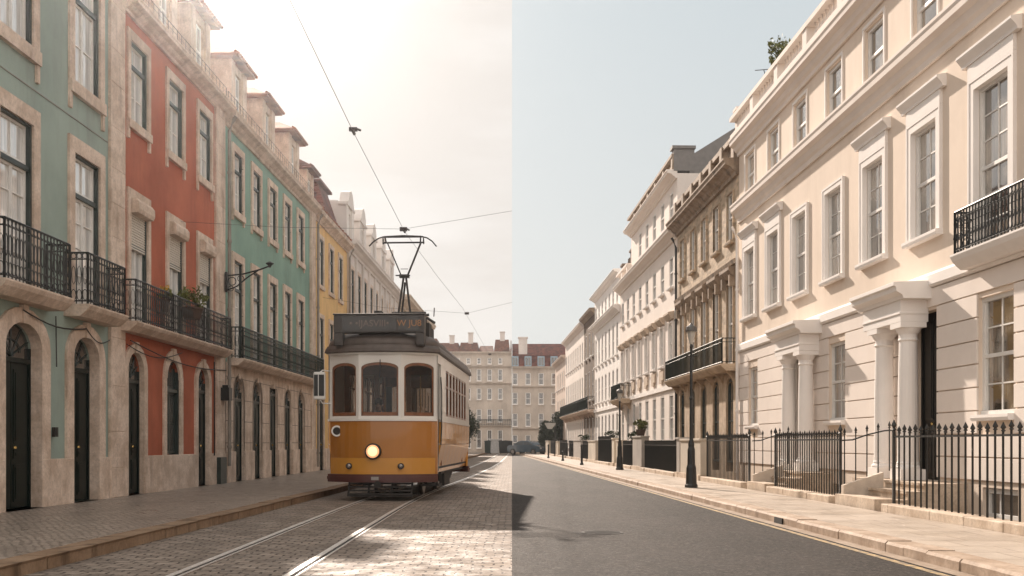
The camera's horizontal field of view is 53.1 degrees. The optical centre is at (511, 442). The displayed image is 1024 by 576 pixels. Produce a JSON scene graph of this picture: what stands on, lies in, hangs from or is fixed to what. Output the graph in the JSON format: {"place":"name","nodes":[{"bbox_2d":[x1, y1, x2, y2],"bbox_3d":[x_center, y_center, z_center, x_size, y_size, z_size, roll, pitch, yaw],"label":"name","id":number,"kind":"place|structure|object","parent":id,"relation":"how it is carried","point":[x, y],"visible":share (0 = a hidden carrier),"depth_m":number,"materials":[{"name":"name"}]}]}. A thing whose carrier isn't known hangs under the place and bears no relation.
{"place":"outdoors","nodes":[
{"label":"outdoors","id":0,"kind":"place"},
{"bbox_2d":[0,452,484,558],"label":"pavement","id":1,"kind":"structure","parent":0,"point":[23,531],"depth_m":16.87,"materials":[{"name":"stone"}]},
{"bbox_2d":[0,0,128,512],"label":"town house","id":2,"kind":"structure","parent":1,"relation":"on","point":[64,317],"depth_m":18.54,"materials":[{"name":"green paint"}]},
{"bbox_2d":[0,86,40,287],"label":"window","id":3,"kind":"structure","parent":2,"relation":"in","point":[20,123],"depth_m":17.22,"materials":[{"name":"white paint"}]},
{"bbox_2d":[0,0,41,83],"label":"window","id":4,"kind":"structure","parent":2,"relation":"in","point":[19,19],"depth_m":17.29,"materials":[{"name":"white paint"}]},
{"bbox_2d":[0,304,50,511],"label":"door","id":5,"kind":"structure","parent":2,"relation":"in","point":[25,373],"depth_m":17.52,"materials":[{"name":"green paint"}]},
{"bbox_2d":[65,322,105,502],"bbox_3d":[-8.246,-0.482,19.550,0.380,3.604,1.700,0,0,1],"label":"door","id":6,"kind":"structure","parent":2,"relation":"in","point":[85,380],"depth_m":19.91,"materials":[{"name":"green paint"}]},
{"bbox_2d":[67,133,105,308],"bbox_3d":[-8.241,-4.108,19.600,0.270,3.156,1.580,0,0,1],"label":"window","id":7,"kind":"structure","parent":2,"relation":"in","point":[86,167],"depth_m":19.76,"materials":[{"name":"white paint"}]},
{"bbox_2d":[68,0,106,131],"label":"window","id":8,"kind":"structure","parent":2,"relation":"in","point":[86,18],"depth_m":19.85,"materials":[{"name":"grey glass"}]},
{"bbox_2d":[121,0,236,495],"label":"town house","id":9,"kind":"structure","parent":1,"relation":"on","point":[180,106],"depth_m":24.51,"materials":[{"name":"paint"}]},
{"bbox_2d":[125,342,147,495],"bbox_3d":[-8.203,-0.415,22.002,0.380,3.470,1.300,0,0,1],"label":"door","id":10,"kind":"structure","parent":9,"relation":"in","point":[136,383],"depth_m":22.32,"materials":[{"name":"green paint"}]},
{"bbox_2d":[126,26,152,153],"bbox_3d":[-8.177,-7.603,22.201,0.305,2.325,1.290,0,0,1],"label":"window","id":11,"kind":"structure","parent":9,"relation":"in","point":[138,55],"depth_m":22.37,"materials":[{"name":"white paint"}]},
{"bbox_2d":[126,186,154,323],"bbox_3d":[-8.119,-3.963,22.200,0.420,2.866,1.290,0,0,1],"label":"window","id":12,"kind":"structure","parent":9,"relation":"in","point":[140,213],"depth_m":22.19,"materials":[{"name":"white paint"}]},
{"bbox_2d":[162,349,182,454],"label":"window","id":13,"kind":"structure","parent":9,"relation":"in","point":[172,381],"depth_m":24.58,"materials":[{"name":"glass"}]},
{"bbox_2d":[165,66,186,179],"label":"window","id":14,"kind":"structure","parent":9,"relation":"in","point":[175,89],"depth_m":24.72,"materials":[{"name":"white paint"}]},
{"bbox_2d":[165,211,189,334],"bbox_3d":[-8.079,-3.963,24.500,0.420,2.866,1.290,0,0,1],"label":"window","id":15,"kind":"structure","parent":9,"relation":"in","point":[177,235],"depth_m":24.55,"materials":[{"name":"white paint"}]},
{"bbox_2d":[177,285,209,319],"bbox_3d":[-7.821,-3.427,24.926,0.697,0.854,0.863,0,0,33],"label":"potted plant","id":16,"kind":"object","parent":9,"relation":"on","point":[197,310],"visible":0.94,"depth_m":24.84,"materials":[{"name":"green plant"}]},
{"bbox_2d":[194,359,211,486],"bbox_3d":[-8.122,-0.415,26.551,0.380,3.470,1.300,0,0,1],"label":"door","id":17,"kind":"structure","parent":9,"relation":"in","point":[202,392],"depth_m":26.86,"materials":[{"name":"green paint"}]},
{"bbox_2d":[196,98,214,200],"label":"window","id":18,"kind":"structure","parent":9,"relation":"in","point":[204,117],"depth_m":26.96,"materials":[{"name":"white paint"}]},
{"bbox_2d":[196,230,216,343],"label":"window","id":19,"kind":"structure","parent":9,"relation":"in","point":[206,251],"depth_m":26.85,"materials":[{"name":"white paint"}]},
{"bbox_2d":[225,261,273,291],"bbox_3d":[-7.233,-4.570,28.250,1.340,0.840,0.240,0,0,0],"label":"lamp bracket","id":20,"kind":"object","parent":9,"relation":"attached to","point":[269,264],"visible":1,"depth_m":28.23,"materials":[{"name":"black metal"}]},
{"bbox_2d":[192,211,508,230],"bbox_3d":[-4.032,-5.367,24.800,8.064,0.494,0.080,0,0,0],"label":"span wire","id":21,"kind":"object","parent":9,"relation":"attached to","point":[405,228],"visible":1,"depth_m":24.80,"materials":[{"name":"black metal"}]},
{"bbox_2d":[290,0,500,384],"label":"trolley wire","id":22,"kind":"object","parent":21,"relation":"hanging from","point":[353,130],"visible":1,"depth_m":17.27,"materials":[{"name":"black metal"}]},
{"bbox_2d":[210,47,323,482],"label":"town house","id":23,"kind":"structure","parent":1,"relation":"on","point":[276,362],"depth_m":33.19,"materials":[{"name":"paint"}]},
{"bbox_2d":[231,251,244,357],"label":"window","id":24,"kind":"structure","parent":23,"relation":"in","point":[237,261],"depth_m":30.02,"materials":[{"name":"white paint"}]},
{"bbox_2d":[231,141,245,227],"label":"window","id":25,"kind":"structure","parent":23,"relation":"in","point":[237,154],"depth_m":29.95,"materials":[{"name":"white paint"}]},
{"bbox_2d":[233,374,244,481],"bbox_3d":[-8.066,-0.335,29.751,0.380,3.310,1.150,0,0,1],"label":"door","id":26,"kind":"structure","parent":23,"relation":"in","point":[238,392],"depth_m":30.05,"materials":[{"name":"green metal"}]},
{"bbox_2d":[250,263,262,362],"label":"window","id":27,"kind":"structure","parent":23,"relation":"in","point":[255,278],"depth_m":32.10,"materials":[{"name":"white paint"}]},
{"bbox_2d":[252,378,261,478],"bbox_3d":[-8.031,-0.335,31.751,0.380,3.310,1.150,0,0,1],"label":"door","id":28,"kind":"structure","parent":23,"relation":"in","point":[257,390],"depth_m":32.03,"materials":[{"name":"black wood"}]},
{"bbox_2d":[251,161,263,240],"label":"window","id":29,"kind":"structure","parent":23,"relation":"in","point":[256,172],"depth_m":32.06,"materials":[{"name":"white paint"}]},
{"bbox_2d":[267,274,277,366],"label":"window","id":30,"kind":"structure","parent":23,"relation":"in","point":[272,282],"depth_m":34.08,"materials":[{"name":"grey glass"}]},
{"bbox_2d":[267,178,278,252],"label":"window","id":31,"kind":"structure","parent":23,"relation":"in","point":[272,188],"depth_m":33.95,"materials":[{"name":"white paint"}]},
{"bbox_2d":[269,384,277,476],"bbox_3d":[-7.996,-0.300,33.751,0.380,3.240,1.150,0,0,1],"label":"door","id":32,"kind":"structure","parent":23,"relation":"in","point":[273,431],"depth_m":34.03,"materials":[{"name":"black wood"}]},
{"bbox_2d":[283,284,291,371],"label":"window","id":33,"kind":"structure","parent":23,"relation":"in","point":[287,290],"depth_m":36.15,"materials":[{"name":"grey glass"}]},
{"bbox_2d":[284,385,291,474],"bbox_3d":[-7.960,-0.335,35.800,0.380,3.310,1.150,0,0,1],"label":"door","id":34,"kind":"structure","parent":23,"relation":"in","point":[288,396],"depth_m":36.23,"materials":[{"name":"black wood"}]},
{"bbox_2d":[283,193,292,263],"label":"window","id":35,"kind":"structure","parent":23,"relation":"in","point":[287,202],"depth_m":36.03,"materials":[{"name":"white paint"}]},
{"bbox_2d":[296,292,304,373],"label":"window","id":36,"kind":"structure","parent":23,"relation":"in","point":[300,299],"depth_m":38.20,"materials":[{"name":"grey glass"}]},
{"bbox_2d":[296,207,305,272],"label":"window","id":37,"kind":"structure","parent":23,"relation":"in","point":[300,215],"depth_m":38.04,"materials":[{"name":"white paint"}]},
{"bbox_2d":[298,389,304,472],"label":"door","id":38,"kind":"structure","parent":23,"relation":"in","point":[301,416],"depth_m":38.27,"materials":[{"name":"black wood"}]},
{"bbox_2d":[299,159,354,470],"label":"town house","id":39,"kind":"structure","parent":1,"relation":"on","point":[336,245],"depth_m":42.98,"materials":[{"name":"yellow paint"}]},
{"bbox_2d":[319,313,324,371],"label":"window","id":40,"kind":"structure","parent":39,"relation":"in","point":[321,317],"depth_m":41.95,"materials":[{"name":"grey glass"}]},
{"bbox_2d":[319,399,324,469],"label":"door","id":41,"kind":"structure","parent":39,"relation":"in","point":[322,406],"depth_m":42.00,"materials":[{"name":"green paint"}]},
{"bbox_2d":[319,233,325,291],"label":"window","id":42,"kind":"structure","parent":39,"relation":"in","point":[321,239],"depth_m":41.95,"materials":[{"name":"white paint"}]},
{"bbox_2d":[328,243,334,298],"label":"window","id":43,"kind":"structure","parent":39,"relation":"in","point":[330,248],"depth_m":44.01,"materials":[{"name":"white paint"}]},
{"bbox_2d":[338,252,343,304],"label":"window","id":44,"kind":"structure","parent":39,"relation":"in","point":[340,258],"depth_m":46.12,"materials":[{"name":"white paint"}]},
{"bbox_2d":[329,191,405,411],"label":"town house","id":45,"kind":"structure","parent":1,"relation":"on","point":[373,285],"depth_m":53.14,"materials":[{"name":"white paint"}]},
{"bbox_2d":[400,294,435,411],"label":"town house","id":46,"kind":"structure","parent":1,"relation":"on","point":[415,306],"depth_m":72.72,"materials":[{"name":"beige paint"}]},
{"bbox_2d":[24,453,511,575],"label":"cobbled road","id":47,"kind":"structure","parent":0,"point":[463,528],"depth_m":13.06,"materials":[{"name":"grey stone"}]},
{"bbox_2d":[0,453,487,575],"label":"kerb","id":48,"kind":"structure","parent":47,"relation":"on","point":[30,563],"depth_m":12.49,"materials":[{"name":"stone"}]},
{"bbox_2d":[166,453,498,575],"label":"tram rail","id":49,"kind":"object","parent":47,"relation":"on","point":[216,557],"visible":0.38,"depth_m":12.80,"materials":[{"name":"metal"}]},
{"bbox_2d":[313,235,471,496],"bbox_3d":[-2.739,-1.905,25.976,2.758,6.342,8.730,0,0,3],"label":"tram","id":50,"kind":"object","parent":49,"relation":"on","point":[399,351],"visible":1,"depth_m":22.06,"materials":[{"name":"orange paint"}]},
{"bbox_2d":[282,453,509,575],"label":"tram rail","id":51,"kind":"object","parent":47,"relation":"on","point":[303,565],"visible":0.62,"depth_m":13.49,"materials":[{"name":"metal"}]},
{"bbox_2d":[291,454,508,575],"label":"rail groove","id":52,"kind":"object","parent":51,"relation":"on","point":[310,564],"visible":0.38,"depth_m":13.20},
{"bbox_2d":[205,0,821,348],"label":"sky","id":53,"kind":"structure","parent":0,"point":[559,116],"materials":[{"name":"white"}]},
{"bbox_2d":[512,454,955,575],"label":"asphalt road","id":54,"kind":"structure","parent":0,"point":[557,510],"depth_m":13.06,"materials":[{"name":"grey asphalt"}]},
{"bbox_2d":[507,441,544,454],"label":"parked car","id":55,"kind":"object","parent":54,"relation":"on","point":[532,447],"visible":0.8,"depth_m":103.81,"materials":[{"name":"blue paint"}]},
{"bbox_2d":[517,454,949,575],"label":"yellow line","id":56,"kind":"object","parent":54,"relation":"on","point":[899,562],"visible":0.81,"depth_m":13.43,"materials":[{"name":"yellow paint"}]},
{"bbox_2d":[518,454,974,575],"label":"gutter","id":57,"kind":"object","parent":54,"relation":"on","point":[923,564],"visible":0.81,"depth_m":13.42,"materials":[{"name":"stone"}]},
{"bbox_2d":[524,452,1023,565],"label":"pavement","id":58,"kind":"structure","parent":0,"point":[999,546],"depth_m":15.03,"materials":[{"name":"beige stone"}]},
{"bbox_2d":[546,411,562,440],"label":"tree","id":59,"kind":"object","parent":58,"relation":"on","point":[557,420],"visible":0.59,"depth_m":96.77,"materials":[{"name":"green plant"}]},
{"bbox_2d":[594,435,612,464],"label":"area railing","id":60,"kind":"object","parent":58,"relation":"on","point":[604,450],"visible":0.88,"depth_m":53.32,"materials":[{"name":"black metal"}]},
{"bbox_2d":[616,388,623,469],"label":"street lamp","id":61,"kind":"object","parent":58,"relation":"on","point":[619,464],"visible":1,"depth_m":42.23,"materials":[{"name":"black metal"}]},
{"bbox_2d":[623,440,632,468],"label":"area railing","id":62,"kind":"object","parent":58,"relation":"on","point":[627,454],"visible":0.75,"depth_m":45.35,"materials":[{"name":"black metal"}]},
{"bbox_2d":[631,436,649,469],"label":"gate pier","id":63,"kind":"structure","parent":58,"relation":"on","point":[638,452],"depth_m":41.64,"materials":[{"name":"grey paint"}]},
{"bbox_2d":[639,440,660,472],"bbox_3d":[5.335,1.175,39.197,0.340,2.550,3.655,0,0,-2],"label":"area railing","id":64,"kind":"object","parent":58,"relation":"on","point":[652,456],"visible":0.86,"depth_m":39.03,"materials":[{"name":"black metal"}]},
{"bbox_2d":[656,440,676,476],"bbox_3d":[5.463,1.175,35.647,0.340,2.550,3.355,0,0,-2],"label":"area railing","id":65,"kind":"object","parent":58,"relation":"on","point":[668,457],"visible":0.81,"depth_m":35.76,"materials":[{"name":"black metal"}]},
{"bbox_2d":[685,323,697,487],"bbox_3d":[4.500,-0.935,25.700,0.305,4.130,0.305,0,0,22],"label":"street lamp","id":66,"kind":"object","parent":58,"relation":"on","point":[691,475],"visible":1,"depth_m":25.64,"materials":[{"name":"black metal"}]},
{"bbox_2d":[678,438,711,480],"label":"boundary wall","id":67,"kind":"structure","parent":58,"relation":"on","point":[700,452],"depth_m":30.86,"materials":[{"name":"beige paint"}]},
{"bbox_2d":[700,429,750,488],"bbox_3d":[5.794,1.055,27.872,0.340,2.790,4.740,0,0,-2],"label":"area railing","id":68,"kind":"object","parent":58,"relation":"on","point":[715,479],"visible":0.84,"depth_m":27.50,"materials":[{"name":"black metal"}]},
{"bbox_2d":[516,452,1023,575],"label":"kerb","id":69,"kind":"structure","parent":58,"relation":"on","point":[958,561],"depth_m":12.73,"materials":[{"name":"stone"}]},
{"bbox_2d":[766,424,842,503],"bbox_3d":[6.032,1.055,21.272,0.340,2.790,4.240,0,0,-2],"label":"area railing","id":70,"kind":"object","parent":58,"relation":"on","point":[821,496],"visible":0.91,"depth_m":21.05,"materials":[{"name":"black metal"}]},
{"bbox_2d":[881,420,1023,535],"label":"area railing","id":71,"kind":"object","parent":58,"relation":"on","point":[994,523],"visible":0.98,"depth_m":14.48,"materials":[{"name":"black metal"}]},
{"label":"cross street","id":72,"kind":"structure","parent":0,"visible":0},
{"bbox_2d":[434,331,511,451],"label":"crescent house","id":73,"kind":"structure","parent":72,"relation":"on","point":[490,401],"depth_m":118.00,"materials":[{"name":"paint"}]},
{"bbox_2d":[512,337,564,453],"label":"crescent house","id":74,"kind":"structure","parent":72,"relation":"on","point":[533,388],"depth_m":118.00,"materials":[{"name":"paint"}]},
{"label":"ground","id":75,"kind":"structure","parent":0,"visible":0},
{"bbox_2d":[552,355,564,439],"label":"town house","id":76,"kind":"structure","parent":75,"relation":"on","point":[558,364],"depth_m":99.44,"materials":[{"name":"white paint"}]},
{"bbox_2d":[559,322,583,455],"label":"stucco terrace","id":77,"kind":"structure","parent":75,"relation":"on","point":[572,342],"depth_m":85.42,"materials":[{"name":"white paint"}]},
{"bbox_2d":[577,307,594,440],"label":"town house","id":78,"kind":"structure","parent":75,"relation":"on","point":[585,408],"depth_m":74.09,"materials":[{"name":"beige paint"}]},
{"bbox_2d":[588,249,630,439],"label":"stucco terrace","id":79,"kind":"structure","parent":75,"relation":"on","point":[604,328],"depth_m":64.16,"materials":[{"name":"white paint"}]},
{"bbox_2d":[610,128,734,440],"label":"stucco terrace","id":80,"kind":"structure","parent":75,"relation":"on","point":[643,288],"depth_m":47.64,"materials":[{"name":"white paint"}]},
{"bbox_2d":[664,138,738,479],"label":"town house","id":81,"kind":"structure","parent":75,"relation":"on","point":[702,220],"depth_m":35.94,"materials":[{"name":"beige stone"}]},
{"bbox_2d":[678,236,685,283],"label":"window","id":82,"kind":"structure","parent":81,"relation":"in","point":[683,241],"depth_m":41.09,"materials":[{"name":"white paint"}]},
{"bbox_2d":[687,226,695,275],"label":"window","id":83,"kind":"structure","parent":81,"relation":"in","point":[692,233],"depth_m":39.21,"materials":[{"name":"white paint"}]},
{"bbox_2d":[698,215,707,267],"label":"window","id":84,"kind":"structure","parent":81,"relation":"in","point":[704,221],"depth_m":37.31,"materials":[{"name":"white paint"}]},
{"bbox_2d":[700,300,707,369],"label":"window","id":85,"kind":"structure","parent":81,"relation":"in","point":[703,305],"depth_m":37.33,"materials":[{"name":"grey glass"}]},
{"bbox_2d":[710,203,719,257],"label":"window","id":86,"kind":"structure","parent":81,"relation":"in","point":[716,209],"depth_m":35.41,"materials":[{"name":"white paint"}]},
{"bbox_2d":[712,293,719,364],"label":"window","id":87,"kind":"structure","parent":81,"relation":"in","point":[715,298],"depth_m":35.41,"materials":[{"name":"grey glass"}]},
{"bbox_2d":[723,189,734,247],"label":"window","id":88,"kind":"structure","parent":81,"relation":"in","point":[730,239],"depth_m":33.51,"materials":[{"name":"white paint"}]},
{"bbox_2d":[726,284,734,363],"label":"window","id":89,"kind":"structure","parent":81,"relation":"in","point":[730,290],"depth_m":33.51,"materials":[{"name":"grey glass"}]},
{"bbox_2d":[728,379,732,461],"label":"window","id":90,"kind":"structure","parent":81,"relation":"in","point":[730,387],"depth_m":33.53,"materials":[{"name":"white paint"}]},
{"bbox_2d":[728,0,1023,521],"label":"stucco terrace","id":91,"kind":"structure","parent":75,"relation":"on","point":[877,205],"depth_m":20.07,"materials":[{"name":"white paint"}]},
{"bbox_2d":[737,221,757,322],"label":"window","id":92,"kind":"structure","parent":91,"relation":"in","point":[748,235],"depth_m":31.13,"materials":[{"name":"white paint"}]},
{"bbox_2d":[744,144,755,192],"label":"window","id":93,"kind":"structure","parent":91,"relation":"in","point":[752,158],"depth_m":31.13,"materials":[{"name":"white paint"}]},
{"bbox_2d":[744,366,758,428],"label":"window","id":94,"kind":"structure","parent":91,"relation":"in","point":[754,424],"depth_m":30.74,"materials":[{"name":"white paint"}]},
{"bbox_2d":[759,201,782,312],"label":"window","id":95,"kind":"structure","parent":91,"relation":"in","point":[771,218],"depth_m":28.74,"materials":[{"name":"white paint"}]},
{"bbox_2d":[767,118,779,171],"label":"window","id":96,"kind":"structure","parent":91,"relation":"in","point":[775,135],"depth_m":28.64,"materials":[{"name":"white paint"}]},
{"bbox_2d":[767,33,790,64],"bbox_3d":[7.352,-10.539,27.837,0.870,1.178,0.747,0,0,0],"label":"potted plant","id":97,"kind":"object","parent":91,"relation":"on","point":[776,46],"visible":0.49,"depth_m":27.86,"materials":[{"name":"green plant"}]},
{"bbox_2d":[786,202,808,300],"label":"window","id":98,"kind":"structure","parent":91,"relation":"in","point":[799,218],"depth_m":26.45,"materials":[{"name":"white paint"}]},
{"bbox_2d":[792,89,807,147],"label":"window","id":99,"kind":"structure","parent":91,"relation":"in","point":[802,108],"depth_m":26.36,"materials":[{"name":"grey glass"}]},
{"bbox_2d":[818,176,844,286],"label":"window","id":100,"kind":"structure","parent":91,"relation":"in","point":[833,196],"depth_m":23.91,"materials":[{"name":"white paint"}]},
{"bbox_2d":[824,51,842,118],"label":"window","id":101,"kind":"structure","parent":91,"relation":"in","point":[836,74],"depth_m":23.87,"materials":[{"name":"white paint"}]},
{"bbox_2d":[823,341,845,424],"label":"window","id":102,"kind":"structure","parent":91,"relation":"in","point":[838,349],"depth_m":23.61,"materials":[{"name":"grey glass"}]},
{"bbox_2d":[842,421,891,483],"bbox_3d":[6.659,0.215,19.138,1.001,1.230,0.055,0,0,-2],"label":"stair railing","id":103,"kind":"object","parent":91,"relation":"attached to","point":[867,434],"visible":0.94,"depth_m":19.13,"materials":[{"name":"black metal"}]},
{"bbox_2d":[850,116,890,269],"bbox_3d":[7.516,-5.105,21.291,0.330,2.810,1.740,0,0,-2],"label":"window","id":104,"kind":"structure","parent":91,"relation":"in","point":[872,145],"depth_m":21.44,"materials":[{"name":"white paint"}]},
{"bbox_2d":[862,6,885,83],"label":"window","id":105,"kind":"structure","parent":91,"relation":"in","point":[877,34],"depth_m":21.43,"materials":[{"name":"white paint"}]},
{"bbox_2d":[896,72,946,248],"bbox_3d":[7.603,-5.105,18.882,0.330,2.810,1.740,0,0,-2],"label":"window","id":106,"kind":"structure","parent":91,"relation":"in","point":[922,110],"depth_m":18.98,"materials":[{"name":"white paint"}]},
{"bbox_2d":[910,0,939,38],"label":"window","id":107,"kind":"structure","parent":91,"relation":"in","point":[927,10],"depth_m":19.17,"materials":[{"name":"white paint"}]},
{"bbox_2d":[921,312,937,478],"bbox_3d":[7.804,-0.870,18.880,0.130,3.120,1.070,0,0,-2],"label":"door","id":108,"kind":"structure","parent":91,"relation":"in","point":[929,348],"depth_m":19.07,"materials":[{"name":"black wood"}]},
{"bbox_2d":[956,13,1021,248],"bbox_3d":[7.692,-4.830,16.414,0.330,3.360,1.780,0,0,-2],"label":"window","id":109,"kind":"structure","parent":91,"relation":"in","point":[990,64],"depth_m":16.53,"materials":[{"name":"white paint"}]},
{"bbox_2d":[970,290,1015,420],"bbox_3d":[7.716,-1.364,16.295,0.290,2.028,1.190,0,0,-2],"label":"window","id":110,"kind":"structure","parent":91,"relation":"in","point":[998,332],"depth_m":16.41,"materials":[{"name":"white paint"}]},
{"bbox_2d":[989,488,1017,520],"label":"window","id":111,"kind":"structure","parent":91,"relation":"in","point":[991,490],"depth_m":16.26,"materials":[{"name":"white paint"}]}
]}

